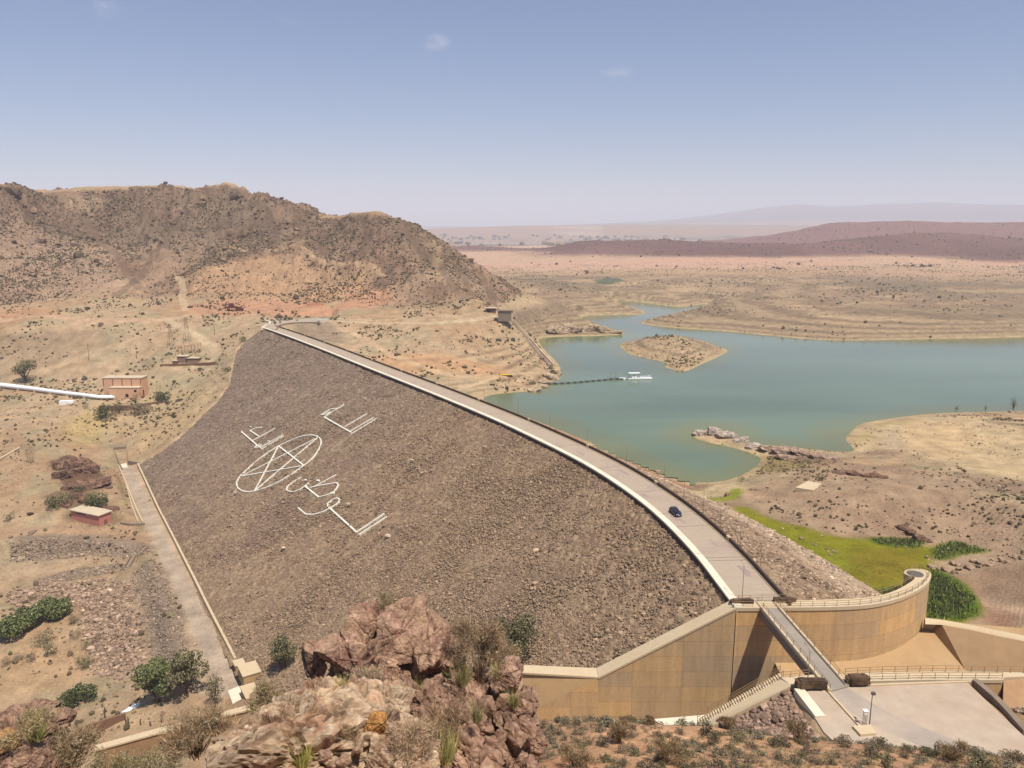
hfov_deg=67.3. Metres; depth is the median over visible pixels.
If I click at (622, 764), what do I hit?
shrub
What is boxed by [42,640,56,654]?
shrub
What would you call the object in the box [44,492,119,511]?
green shrubs
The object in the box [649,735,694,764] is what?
dry bush
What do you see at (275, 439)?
hillside word
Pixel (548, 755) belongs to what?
shrub
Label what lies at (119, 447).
tunnel portal
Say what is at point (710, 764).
shrub
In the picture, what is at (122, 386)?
power house
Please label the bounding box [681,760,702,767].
shrub
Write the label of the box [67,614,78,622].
shrub
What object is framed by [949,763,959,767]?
shrub
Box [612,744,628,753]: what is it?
shrub
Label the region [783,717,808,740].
dry bush
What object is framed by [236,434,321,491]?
star emblem
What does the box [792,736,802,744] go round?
shrub
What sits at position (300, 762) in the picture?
grass tuft
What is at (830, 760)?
shrub
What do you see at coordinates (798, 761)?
shrub
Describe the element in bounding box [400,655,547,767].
rock outcrop
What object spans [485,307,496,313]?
gate house
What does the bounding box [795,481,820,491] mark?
bed slab
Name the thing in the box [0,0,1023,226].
sky
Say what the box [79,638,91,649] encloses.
shrub
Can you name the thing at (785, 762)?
shrub
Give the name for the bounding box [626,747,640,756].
shrub
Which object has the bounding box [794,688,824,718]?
yard edge wall
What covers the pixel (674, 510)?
parked car
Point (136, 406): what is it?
shrub
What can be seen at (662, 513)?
road joint markings
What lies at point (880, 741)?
shrub
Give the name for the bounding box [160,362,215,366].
long wall
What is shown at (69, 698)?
shrub
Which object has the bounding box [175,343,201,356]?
switchyard gantry
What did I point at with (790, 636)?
bridge
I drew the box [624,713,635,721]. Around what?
shrub
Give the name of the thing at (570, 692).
wing wall
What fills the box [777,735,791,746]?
shrub
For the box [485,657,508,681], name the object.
grass tuft
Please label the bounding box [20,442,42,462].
bare tree
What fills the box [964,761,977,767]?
shrub
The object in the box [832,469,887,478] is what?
rock ledge
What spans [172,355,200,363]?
switch house
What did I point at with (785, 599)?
rubble block
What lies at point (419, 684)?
grass tuft
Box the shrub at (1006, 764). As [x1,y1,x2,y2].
[999,758,1020,767]
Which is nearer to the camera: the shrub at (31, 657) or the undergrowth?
the undergrowth
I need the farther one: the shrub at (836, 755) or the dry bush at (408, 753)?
the shrub at (836, 755)
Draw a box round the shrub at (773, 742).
[765,736,781,747]
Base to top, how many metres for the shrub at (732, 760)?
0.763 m
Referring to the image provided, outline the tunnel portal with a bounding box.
[113,444,138,469]
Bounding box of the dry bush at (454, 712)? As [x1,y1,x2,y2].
[422,687,474,765]
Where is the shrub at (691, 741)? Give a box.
[688,736,698,744]
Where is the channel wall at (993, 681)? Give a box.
[781,665,1023,697]
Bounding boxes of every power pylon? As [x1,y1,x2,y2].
[167,324,174,345]
[181,317,190,342]
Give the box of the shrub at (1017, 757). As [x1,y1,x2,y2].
[1008,752,1023,763]
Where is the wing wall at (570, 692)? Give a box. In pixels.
[490,665,597,721]
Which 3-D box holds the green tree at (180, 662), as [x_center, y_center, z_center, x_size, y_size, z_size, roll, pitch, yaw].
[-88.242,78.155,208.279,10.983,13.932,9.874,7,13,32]
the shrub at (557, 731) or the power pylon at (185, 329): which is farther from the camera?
the power pylon at (185, 329)
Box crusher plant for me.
[224,303,243,310]
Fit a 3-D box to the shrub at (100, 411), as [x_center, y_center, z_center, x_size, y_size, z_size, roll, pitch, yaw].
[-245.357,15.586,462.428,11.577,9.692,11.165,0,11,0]
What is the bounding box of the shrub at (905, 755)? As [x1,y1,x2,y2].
[900,752,908,759]
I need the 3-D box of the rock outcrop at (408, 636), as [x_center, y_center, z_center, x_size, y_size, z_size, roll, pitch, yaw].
[-6.161,13.288,37.012,7.164,5.330,5.878,8,14,35]
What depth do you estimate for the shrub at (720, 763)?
65.45 m
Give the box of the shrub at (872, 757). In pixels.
[866,753,877,759]
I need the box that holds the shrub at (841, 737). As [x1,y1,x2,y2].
[835,733,853,743]
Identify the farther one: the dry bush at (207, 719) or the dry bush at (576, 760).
the dry bush at (576, 760)
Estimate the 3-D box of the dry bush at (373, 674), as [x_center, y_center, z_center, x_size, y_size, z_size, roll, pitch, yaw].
[-6.026,12.834,33.273,2.868,1.404,2.006,10,15,40]
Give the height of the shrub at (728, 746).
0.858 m
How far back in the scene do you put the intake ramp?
608.22 m
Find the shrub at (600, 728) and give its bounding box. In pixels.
[593,724,606,732]
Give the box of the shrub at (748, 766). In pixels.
[737,761,752,767]
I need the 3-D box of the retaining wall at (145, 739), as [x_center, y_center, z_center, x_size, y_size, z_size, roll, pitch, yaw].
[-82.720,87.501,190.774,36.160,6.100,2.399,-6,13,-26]
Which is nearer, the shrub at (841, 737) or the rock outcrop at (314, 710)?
the rock outcrop at (314, 710)
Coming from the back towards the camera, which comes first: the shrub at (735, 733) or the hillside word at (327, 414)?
the hillside word at (327, 414)
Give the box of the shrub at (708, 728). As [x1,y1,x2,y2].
[699,722,714,735]
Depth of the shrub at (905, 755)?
74.57 m
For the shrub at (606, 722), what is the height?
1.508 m
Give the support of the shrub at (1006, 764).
on the terrain at (996, 588)
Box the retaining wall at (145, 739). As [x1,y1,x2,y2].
[95,705,253,767]
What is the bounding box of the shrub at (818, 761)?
[812,758,824,765]
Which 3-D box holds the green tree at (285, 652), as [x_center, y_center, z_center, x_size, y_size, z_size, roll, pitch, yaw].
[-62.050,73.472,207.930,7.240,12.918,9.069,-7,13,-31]
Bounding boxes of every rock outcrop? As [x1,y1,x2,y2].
[0,698,76,767]
[51,455,112,489]
[205,675,440,767]
[301,594,466,685]
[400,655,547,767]
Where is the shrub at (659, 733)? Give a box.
[651,729,665,740]
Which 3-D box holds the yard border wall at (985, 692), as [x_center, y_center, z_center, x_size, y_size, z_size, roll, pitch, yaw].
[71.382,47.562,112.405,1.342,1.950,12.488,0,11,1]
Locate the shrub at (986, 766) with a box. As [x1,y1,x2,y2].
[977,761,992,767]
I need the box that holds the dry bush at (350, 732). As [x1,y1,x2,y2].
[340,719,365,746]
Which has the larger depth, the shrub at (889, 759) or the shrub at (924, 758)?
the shrub at (924, 758)
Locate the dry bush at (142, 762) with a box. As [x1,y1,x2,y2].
[110,739,187,767]
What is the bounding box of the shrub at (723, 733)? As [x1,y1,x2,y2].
[715,728,727,736]
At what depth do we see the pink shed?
331.92 m
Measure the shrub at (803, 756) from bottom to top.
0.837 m
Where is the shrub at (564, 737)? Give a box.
[558,733,568,740]
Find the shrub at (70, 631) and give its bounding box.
[69,629,82,638]
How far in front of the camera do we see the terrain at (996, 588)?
598.16 m
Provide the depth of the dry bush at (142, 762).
45.31 m
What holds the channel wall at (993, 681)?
on the terrain at (996, 588)
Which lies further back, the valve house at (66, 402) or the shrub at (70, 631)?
the valve house at (66, 402)
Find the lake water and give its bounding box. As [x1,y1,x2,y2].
[484,301,1023,484]
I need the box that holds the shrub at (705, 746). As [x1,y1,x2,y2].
[696,742,710,750]
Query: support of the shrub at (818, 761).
on the terrain at (996, 588)
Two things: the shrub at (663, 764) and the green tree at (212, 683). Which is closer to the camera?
the shrub at (663, 764)
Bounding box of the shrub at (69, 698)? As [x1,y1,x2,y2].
[56,682,97,707]
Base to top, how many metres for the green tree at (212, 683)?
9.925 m
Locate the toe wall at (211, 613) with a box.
[137,463,235,658]
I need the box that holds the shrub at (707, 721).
[697,718,713,725]
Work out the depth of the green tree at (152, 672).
208.47 m
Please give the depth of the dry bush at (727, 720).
83.97 m
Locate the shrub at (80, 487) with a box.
[71,485,86,490]
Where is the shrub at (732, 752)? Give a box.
[727,746,737,755]
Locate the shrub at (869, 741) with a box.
[862,738,876,745]
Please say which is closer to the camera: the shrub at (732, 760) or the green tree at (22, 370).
the shrub at (732, 760)
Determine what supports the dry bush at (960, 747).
on the terrain at (996, 588)
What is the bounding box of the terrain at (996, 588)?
[0,182,1023,767]
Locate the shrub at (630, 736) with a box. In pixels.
[625,729,635,738]
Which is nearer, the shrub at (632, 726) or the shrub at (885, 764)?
the shrub at (885, 764)
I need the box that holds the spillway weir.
[775,618,1023,676]
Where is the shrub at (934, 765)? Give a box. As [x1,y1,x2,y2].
[931,763,944,767]
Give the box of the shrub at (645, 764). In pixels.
[634,760,655,767]
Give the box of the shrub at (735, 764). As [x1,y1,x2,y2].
[729,762,740,767]
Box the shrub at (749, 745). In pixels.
[744,740,761,750]
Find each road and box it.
[262,318,329,330]
[274,328,777,600]
[824,688,1000,756]
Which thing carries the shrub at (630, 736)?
on the terrain at (996, 588)
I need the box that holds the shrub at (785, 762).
[779,757,794,765]
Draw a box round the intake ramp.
[512,319,553,366]
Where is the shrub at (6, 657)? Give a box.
[0,656,9,664]
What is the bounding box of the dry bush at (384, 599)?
[374,588,399,610]
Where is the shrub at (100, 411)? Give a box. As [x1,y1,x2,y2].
[92,403,112,417]
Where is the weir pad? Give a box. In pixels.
[228,685,242,703]
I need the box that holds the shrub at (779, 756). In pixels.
[772,751,783,761]
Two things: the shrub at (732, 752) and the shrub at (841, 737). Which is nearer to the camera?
the shrub at (732, 752)
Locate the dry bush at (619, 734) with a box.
[605,718,631,743]
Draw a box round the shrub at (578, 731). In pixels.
[573,727,583,735]
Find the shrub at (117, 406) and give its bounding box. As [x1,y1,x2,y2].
[110,401,130,414]
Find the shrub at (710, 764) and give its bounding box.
[704,754,733,767]
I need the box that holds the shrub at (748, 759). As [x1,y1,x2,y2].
[743,752,757,763]
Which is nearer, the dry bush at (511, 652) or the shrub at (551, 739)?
the dry bush at (511, 652)
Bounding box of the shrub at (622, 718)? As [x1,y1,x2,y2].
[618,716,628,721]
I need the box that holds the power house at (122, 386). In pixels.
[102,375,148,398]
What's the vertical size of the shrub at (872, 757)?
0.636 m
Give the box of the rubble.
[0,181,1023,747]
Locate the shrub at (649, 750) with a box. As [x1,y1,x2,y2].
[646,744,657,752]
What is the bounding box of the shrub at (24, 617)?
[0,604,42,637]
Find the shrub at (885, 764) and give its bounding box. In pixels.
[879,760,893,767]
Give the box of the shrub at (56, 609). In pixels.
[34,596,72,620]
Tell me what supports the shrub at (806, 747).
on the terrain at (996, 588)
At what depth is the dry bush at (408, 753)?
26.45 m
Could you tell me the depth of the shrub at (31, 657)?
245.22 m
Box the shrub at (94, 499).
[83,490,107,506]
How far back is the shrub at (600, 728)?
76.40 m
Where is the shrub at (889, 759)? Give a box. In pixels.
[880,756,894,763]
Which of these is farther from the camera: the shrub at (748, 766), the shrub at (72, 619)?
the shrub at (72, 619)
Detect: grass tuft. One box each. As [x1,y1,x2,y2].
[20,721,51,742]
[282,734,319,767]
[330,673,357,689]
[411,679,429,691]
[428,708,471,767]
[444,652,479,687]
[463,695,490,723]
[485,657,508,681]
[496,684,524,709]
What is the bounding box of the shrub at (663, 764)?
[657,760,666,767]
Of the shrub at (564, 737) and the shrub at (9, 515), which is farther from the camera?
the shrub at (9, 515)
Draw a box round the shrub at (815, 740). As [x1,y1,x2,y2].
[809,736,820,742]
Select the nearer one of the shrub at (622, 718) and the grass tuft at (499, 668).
the grass tuft at (499, 668)
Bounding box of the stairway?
[697,666,790,726]
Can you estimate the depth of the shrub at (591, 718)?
81.29 m
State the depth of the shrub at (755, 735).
79.16 m
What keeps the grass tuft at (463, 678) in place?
on the rock outcrop at (503, 735)
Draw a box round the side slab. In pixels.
[1001,679,1023,707]
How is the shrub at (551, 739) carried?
on the terrain at (996, 588)
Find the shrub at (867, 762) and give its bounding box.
[859,758,875,764]
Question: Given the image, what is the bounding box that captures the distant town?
[472,242,540,244]
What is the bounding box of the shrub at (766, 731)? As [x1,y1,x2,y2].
[760,729,770,735]
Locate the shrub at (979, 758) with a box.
[966,746,998,766]
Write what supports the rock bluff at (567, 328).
on the terrain at (996, 588)
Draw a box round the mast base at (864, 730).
[852,724,876,736]
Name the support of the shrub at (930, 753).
on the terrain at (996, 588)
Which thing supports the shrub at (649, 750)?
on the terrain at (996, 588)
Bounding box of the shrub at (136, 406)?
[128,402,150,413]
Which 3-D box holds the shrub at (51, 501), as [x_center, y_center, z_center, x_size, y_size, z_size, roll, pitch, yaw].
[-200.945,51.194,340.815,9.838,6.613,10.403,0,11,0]
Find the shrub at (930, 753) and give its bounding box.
[918,746,937,757]
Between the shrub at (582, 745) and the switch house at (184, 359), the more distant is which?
the switch house at (184, 359)
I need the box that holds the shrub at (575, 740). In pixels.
[570,735,582,742]
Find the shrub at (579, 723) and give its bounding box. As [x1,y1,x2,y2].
[572,720,580,726]
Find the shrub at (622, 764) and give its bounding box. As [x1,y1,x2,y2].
[616,760,625,767]
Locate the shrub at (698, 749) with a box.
[691,745,705,753]
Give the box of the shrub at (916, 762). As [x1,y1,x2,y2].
[912,759,923,765]
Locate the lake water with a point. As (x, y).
(829, 395)
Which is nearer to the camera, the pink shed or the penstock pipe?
the pink shed
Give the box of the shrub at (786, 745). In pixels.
[781,741,792,747]
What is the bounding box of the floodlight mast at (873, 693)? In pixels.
[869,691,875,723]
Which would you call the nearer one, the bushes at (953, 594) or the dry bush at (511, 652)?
the dry bush at (511, 652)
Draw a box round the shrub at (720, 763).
[712,757,725,767]
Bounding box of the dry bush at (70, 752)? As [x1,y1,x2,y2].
[46,717,111,767]
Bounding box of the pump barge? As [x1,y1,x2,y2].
[627,372,651,379]
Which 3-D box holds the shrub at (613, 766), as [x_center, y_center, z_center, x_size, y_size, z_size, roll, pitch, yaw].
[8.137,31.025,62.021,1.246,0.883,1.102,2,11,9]
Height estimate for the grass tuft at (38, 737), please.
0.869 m
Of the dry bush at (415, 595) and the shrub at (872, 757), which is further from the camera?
the shrub at (872, 757)
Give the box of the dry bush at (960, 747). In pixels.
[934,738,973,762]
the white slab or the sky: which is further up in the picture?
the sky
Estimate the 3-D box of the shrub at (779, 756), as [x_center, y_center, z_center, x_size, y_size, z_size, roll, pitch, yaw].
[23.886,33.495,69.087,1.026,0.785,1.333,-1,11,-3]
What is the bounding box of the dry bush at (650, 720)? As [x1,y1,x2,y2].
[644,713,655,725]
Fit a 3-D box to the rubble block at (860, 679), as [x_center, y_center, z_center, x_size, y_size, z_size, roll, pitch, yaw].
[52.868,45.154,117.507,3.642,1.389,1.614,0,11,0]
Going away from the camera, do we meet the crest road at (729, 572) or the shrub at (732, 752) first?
the shrub at (732, 752)
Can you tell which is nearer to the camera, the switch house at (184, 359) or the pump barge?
the pump barge
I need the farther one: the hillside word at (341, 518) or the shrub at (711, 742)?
the hillside word at (341, 518)
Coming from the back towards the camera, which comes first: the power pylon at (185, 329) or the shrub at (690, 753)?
the power pylon at (185, 329)
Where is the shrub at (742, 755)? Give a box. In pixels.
[734,751,746,758]
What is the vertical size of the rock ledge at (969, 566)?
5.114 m
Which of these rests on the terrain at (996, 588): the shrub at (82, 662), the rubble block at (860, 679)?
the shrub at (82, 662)
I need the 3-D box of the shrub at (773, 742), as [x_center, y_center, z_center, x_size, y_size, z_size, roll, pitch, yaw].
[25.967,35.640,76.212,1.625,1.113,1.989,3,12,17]
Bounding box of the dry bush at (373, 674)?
[344,662,392,681]
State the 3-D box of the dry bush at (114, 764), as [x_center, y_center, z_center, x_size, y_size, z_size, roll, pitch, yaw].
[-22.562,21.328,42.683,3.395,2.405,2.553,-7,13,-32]
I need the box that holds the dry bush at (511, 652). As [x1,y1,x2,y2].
[479,639,523,669]
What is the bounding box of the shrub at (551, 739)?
[547,735,556,743]
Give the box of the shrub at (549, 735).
[543,729,557,739]
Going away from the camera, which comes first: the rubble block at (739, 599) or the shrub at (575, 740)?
the shrub at (575, 740)
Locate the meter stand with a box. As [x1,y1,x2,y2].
[862,709,868,724]
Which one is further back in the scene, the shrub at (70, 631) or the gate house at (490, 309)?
the gate house at (490, 309)
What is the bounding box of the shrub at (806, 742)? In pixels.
[799,739,809,746]
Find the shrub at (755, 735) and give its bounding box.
[748,730,765,740]
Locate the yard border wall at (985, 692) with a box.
[972,679,1023,734]
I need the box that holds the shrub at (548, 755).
[543,751,554,759]
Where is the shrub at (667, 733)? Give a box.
[662,730,673,739]
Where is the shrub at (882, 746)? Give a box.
[880,743,891,749]
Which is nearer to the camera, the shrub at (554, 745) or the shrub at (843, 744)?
the shrub at (554, 745)
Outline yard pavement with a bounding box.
[805,681,1023,754]
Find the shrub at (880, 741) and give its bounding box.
[871,736,887,746]
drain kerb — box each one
[118,464,142,521]
[125,483,138,522]
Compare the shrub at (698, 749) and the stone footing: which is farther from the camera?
the stone footing
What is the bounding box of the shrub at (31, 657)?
[19,651,35,662]
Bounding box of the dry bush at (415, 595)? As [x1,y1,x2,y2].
[412,591,432,606]
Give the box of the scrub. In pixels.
[0,183,1023,730]
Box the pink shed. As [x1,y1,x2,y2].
[69,505,112,525]
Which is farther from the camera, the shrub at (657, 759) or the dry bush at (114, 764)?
the shrub at (657, 759)
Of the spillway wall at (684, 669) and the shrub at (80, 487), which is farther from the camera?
the shrub at (80, 487)
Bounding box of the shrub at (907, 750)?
[900,744,916,753]
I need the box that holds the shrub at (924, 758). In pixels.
[913,754,931,762]
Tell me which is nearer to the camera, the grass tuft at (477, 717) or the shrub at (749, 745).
the grass tuft at (477, 717)
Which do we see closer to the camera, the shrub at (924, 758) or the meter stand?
the shrub at (924, 758)
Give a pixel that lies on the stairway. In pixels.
(776, 685)
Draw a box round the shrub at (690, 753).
[680,746,698,757]
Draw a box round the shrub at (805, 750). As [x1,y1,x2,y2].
[799,747,809,754]
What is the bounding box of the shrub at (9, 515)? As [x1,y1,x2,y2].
[2,512,14,520]
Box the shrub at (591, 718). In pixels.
[582,714,595,722]
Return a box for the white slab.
[121,703,140,712]
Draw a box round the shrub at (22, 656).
[14,652,25,659]
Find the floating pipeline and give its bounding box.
[543,376,622,384]
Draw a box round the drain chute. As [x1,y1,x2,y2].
[125,555,135,567]
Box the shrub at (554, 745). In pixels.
[547,741,561,748]
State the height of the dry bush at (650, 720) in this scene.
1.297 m
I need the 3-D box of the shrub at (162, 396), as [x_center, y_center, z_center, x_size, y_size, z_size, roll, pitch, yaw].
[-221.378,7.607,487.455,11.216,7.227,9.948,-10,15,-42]
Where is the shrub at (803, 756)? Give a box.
[795,749,807,759]
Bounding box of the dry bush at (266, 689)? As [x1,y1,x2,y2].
[241,674,287,714]
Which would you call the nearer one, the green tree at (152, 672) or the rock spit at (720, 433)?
the green tree at (152, 672)
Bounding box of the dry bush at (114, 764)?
[83,743,138,767]
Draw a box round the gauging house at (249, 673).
[232,658,261,699]
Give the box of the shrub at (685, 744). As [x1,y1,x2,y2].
[678,739,689,747]
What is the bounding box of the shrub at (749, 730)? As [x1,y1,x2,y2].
[744,728,753,733]
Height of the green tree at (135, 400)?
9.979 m
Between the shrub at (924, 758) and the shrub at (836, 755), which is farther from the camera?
the shrub at (924, 758)
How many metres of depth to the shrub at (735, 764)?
64.90 m
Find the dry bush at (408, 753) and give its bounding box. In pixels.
[380,708,441,767]
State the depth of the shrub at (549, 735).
74.86 m
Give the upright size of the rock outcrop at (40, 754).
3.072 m
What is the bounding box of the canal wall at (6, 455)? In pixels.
[0,447,20,460]
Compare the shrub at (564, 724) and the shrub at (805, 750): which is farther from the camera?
the shrub at (564, 724)
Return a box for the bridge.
[756,596,848,692]
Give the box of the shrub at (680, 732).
[673,727,686,734]
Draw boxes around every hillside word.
[241,426,283,449]
[286,474,386,535]
[320,404,376,434]
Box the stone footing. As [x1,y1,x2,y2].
[120,521,144,525]
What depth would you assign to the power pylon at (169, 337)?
563.92 m
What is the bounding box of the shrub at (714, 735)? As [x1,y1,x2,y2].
[705,730,720,743]
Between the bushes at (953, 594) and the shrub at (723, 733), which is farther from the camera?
the bushes at (953, 594)
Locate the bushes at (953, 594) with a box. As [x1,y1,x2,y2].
[746,512,990,619]
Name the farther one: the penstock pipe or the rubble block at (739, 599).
the penstock pipe
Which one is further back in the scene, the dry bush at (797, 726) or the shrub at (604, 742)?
the dry bush at (797, 726)
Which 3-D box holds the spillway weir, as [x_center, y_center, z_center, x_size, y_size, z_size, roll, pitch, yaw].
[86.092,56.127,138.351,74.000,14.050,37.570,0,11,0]
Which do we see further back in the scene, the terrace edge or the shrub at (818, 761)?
the terrace edge
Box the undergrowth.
[539,718,1023,767]
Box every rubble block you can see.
[730,598,753,603]
[772,597,796,602]
[794,677,827,688]
[844,673,870,685]
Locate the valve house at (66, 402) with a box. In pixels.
[59,400,74,405]
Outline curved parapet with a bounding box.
[276,322,319,328]
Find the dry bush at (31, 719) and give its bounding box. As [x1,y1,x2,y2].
[0,703,61,754]
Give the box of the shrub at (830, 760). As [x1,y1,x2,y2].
[823,757,837,765]
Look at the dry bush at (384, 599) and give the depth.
38.00 m
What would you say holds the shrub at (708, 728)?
on the terrain at (996, 588)
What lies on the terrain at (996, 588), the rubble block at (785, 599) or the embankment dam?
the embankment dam
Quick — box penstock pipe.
[0,383,114,399]
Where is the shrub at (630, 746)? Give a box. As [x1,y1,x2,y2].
[624,742,638,750]
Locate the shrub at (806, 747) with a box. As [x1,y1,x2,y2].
[799,744,814,754]
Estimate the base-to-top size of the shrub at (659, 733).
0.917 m
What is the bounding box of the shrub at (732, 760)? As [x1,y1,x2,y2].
[730,756,739,763]
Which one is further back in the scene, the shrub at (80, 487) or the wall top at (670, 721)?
the shrub at (80, 487)
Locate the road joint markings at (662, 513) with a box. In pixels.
[415,381,726,560]
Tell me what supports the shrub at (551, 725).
on the terrain at (996, 588)
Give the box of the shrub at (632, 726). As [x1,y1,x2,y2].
[627,724,636,730]
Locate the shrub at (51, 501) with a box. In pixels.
[44,490,73,508]
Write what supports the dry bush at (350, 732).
on the rock outcrop at (314, 710)
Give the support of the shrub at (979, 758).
on the terrain at (996, 588)
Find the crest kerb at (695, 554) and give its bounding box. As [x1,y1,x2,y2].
[264,327,742,619]
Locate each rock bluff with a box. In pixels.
[527,369,561,391]
[546,323,622,333]
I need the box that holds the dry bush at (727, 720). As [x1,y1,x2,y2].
[718,715,735,729]
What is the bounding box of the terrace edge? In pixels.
[78,712,125,732]
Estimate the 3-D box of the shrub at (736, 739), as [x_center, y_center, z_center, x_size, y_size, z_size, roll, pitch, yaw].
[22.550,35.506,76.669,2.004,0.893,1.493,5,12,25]
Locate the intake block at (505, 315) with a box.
[496,310,513,321]
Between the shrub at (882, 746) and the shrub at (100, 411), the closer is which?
the shrub at (882, 746)
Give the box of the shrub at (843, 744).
[838,740,853,748]
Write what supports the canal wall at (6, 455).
on the terrain at (996, 588)
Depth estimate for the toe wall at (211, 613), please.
283.06 m
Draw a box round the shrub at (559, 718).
[557,714,570,723]
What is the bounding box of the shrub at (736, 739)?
[729,734,748,743]
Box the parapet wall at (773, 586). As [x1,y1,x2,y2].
[275,325,791,605]
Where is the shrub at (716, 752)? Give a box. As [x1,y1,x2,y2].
[706,744,728,758]
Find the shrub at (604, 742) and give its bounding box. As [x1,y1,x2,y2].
[596,735,609,746]
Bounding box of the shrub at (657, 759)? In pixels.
[652,753,664,762]
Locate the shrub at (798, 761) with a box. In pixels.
[790,757,805,764]
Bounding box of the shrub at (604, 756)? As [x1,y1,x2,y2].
[599,752,610,759]
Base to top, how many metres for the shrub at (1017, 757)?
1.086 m
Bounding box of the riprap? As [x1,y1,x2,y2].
[141,331,725,696]
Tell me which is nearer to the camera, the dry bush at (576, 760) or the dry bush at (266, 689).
the dry bush at (576, 760)
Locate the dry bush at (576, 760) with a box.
[557,742,598,767]
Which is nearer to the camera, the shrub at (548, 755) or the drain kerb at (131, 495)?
the shrub at (548, 755)
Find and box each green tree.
[10,359,36,382]
[130,392,139,402]
[130,656,172,703]
[163,648,209,695]
[204,674,223,703]
[268,634,297,668]
[493,613,539,655]
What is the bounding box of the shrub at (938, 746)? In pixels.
[934,741,950,750]
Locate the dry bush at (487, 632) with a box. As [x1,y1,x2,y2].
[445,607,514,682]
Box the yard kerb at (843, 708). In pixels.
[826,690,859,724]
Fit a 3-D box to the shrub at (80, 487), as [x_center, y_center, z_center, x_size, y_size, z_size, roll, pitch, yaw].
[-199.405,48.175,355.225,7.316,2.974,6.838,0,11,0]
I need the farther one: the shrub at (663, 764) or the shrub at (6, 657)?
the shrub at (6, 657)
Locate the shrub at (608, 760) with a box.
[602,755,617,763]
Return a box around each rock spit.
[691,426,760,449]
[756,445,840,460]
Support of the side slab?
on the channel wall at (993, 681)
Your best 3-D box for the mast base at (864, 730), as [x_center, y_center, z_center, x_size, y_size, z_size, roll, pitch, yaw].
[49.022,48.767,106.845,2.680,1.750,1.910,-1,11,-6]
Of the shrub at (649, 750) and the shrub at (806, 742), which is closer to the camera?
the shrub at (649, 750)
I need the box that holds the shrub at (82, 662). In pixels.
[74,653,94,668]
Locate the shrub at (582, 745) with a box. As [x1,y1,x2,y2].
[573,742,587,748]
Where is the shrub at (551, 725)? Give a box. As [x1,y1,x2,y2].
[545,722,555,730]
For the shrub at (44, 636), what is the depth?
254.74 m
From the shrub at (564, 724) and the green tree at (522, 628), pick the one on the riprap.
the green tree at (522, 628)
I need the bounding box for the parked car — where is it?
[669,506,681,516]
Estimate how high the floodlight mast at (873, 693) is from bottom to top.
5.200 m
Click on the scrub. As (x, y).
(174, 415)
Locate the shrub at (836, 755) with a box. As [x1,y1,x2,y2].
[831,750,845,759]
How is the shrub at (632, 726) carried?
on the terrain at (996, 588)
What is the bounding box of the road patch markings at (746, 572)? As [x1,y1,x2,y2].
[577,451,751,577]
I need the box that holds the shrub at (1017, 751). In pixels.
[1002,748,1023,757]
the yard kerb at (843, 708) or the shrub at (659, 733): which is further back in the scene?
the yard kerb at (843, 708)
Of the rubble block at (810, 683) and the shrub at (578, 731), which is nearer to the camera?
the shrub at (578, 731)
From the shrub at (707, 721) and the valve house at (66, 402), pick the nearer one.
the shrub at (707, 721)
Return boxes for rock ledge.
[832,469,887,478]
[896,524,932,542]
[928,554,1023,571]
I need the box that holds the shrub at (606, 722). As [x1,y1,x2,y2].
[594,715,617,730]
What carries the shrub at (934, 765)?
on the terrain at (996, 588)
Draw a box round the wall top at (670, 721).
[655,715,703,724]
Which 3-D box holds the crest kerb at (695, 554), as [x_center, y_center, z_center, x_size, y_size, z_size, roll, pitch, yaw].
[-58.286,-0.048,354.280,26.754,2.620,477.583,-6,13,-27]
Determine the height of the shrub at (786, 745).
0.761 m
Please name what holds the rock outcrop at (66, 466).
on the terrain at (996, 588)
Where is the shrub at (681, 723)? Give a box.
[674,717,687,725]
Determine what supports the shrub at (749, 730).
on the terrain at (996, 588)
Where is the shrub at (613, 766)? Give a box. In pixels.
[606,761,619,767]
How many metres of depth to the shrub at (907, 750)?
78.36 m
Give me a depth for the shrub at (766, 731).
84.96 m
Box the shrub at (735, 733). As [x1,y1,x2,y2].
[726,728,744,737]
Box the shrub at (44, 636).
[29,628,54,647]
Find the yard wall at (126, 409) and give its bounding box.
[99,402,164,410]
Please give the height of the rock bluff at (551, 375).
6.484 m
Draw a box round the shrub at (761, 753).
[755,749,767,756]
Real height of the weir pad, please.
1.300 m
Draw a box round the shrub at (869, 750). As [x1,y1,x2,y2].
[861,744,882,757]
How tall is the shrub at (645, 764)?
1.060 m
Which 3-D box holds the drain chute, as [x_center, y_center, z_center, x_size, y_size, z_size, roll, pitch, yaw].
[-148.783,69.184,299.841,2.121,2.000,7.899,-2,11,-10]
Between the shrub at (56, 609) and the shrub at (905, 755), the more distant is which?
the shrub at (56, 609)
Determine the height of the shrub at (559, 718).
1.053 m
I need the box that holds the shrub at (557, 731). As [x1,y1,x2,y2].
[550,726,564,735]
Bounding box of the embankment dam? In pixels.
[140,330,881,694]
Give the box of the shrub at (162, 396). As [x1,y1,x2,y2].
[153,391,171,401]
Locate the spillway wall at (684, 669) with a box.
[597,564,930,720]
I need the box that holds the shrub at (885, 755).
[879,752,897,761]
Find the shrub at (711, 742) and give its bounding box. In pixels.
[706,738,717,745]
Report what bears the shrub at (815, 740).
on the terrain at (996, 588)
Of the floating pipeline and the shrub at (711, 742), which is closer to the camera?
the shrub at (711, 742)
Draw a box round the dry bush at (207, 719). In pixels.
[150,694,244,767]
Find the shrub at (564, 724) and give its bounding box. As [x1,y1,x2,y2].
[558,719,572,727]
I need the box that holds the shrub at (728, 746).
[722,743,736,750]

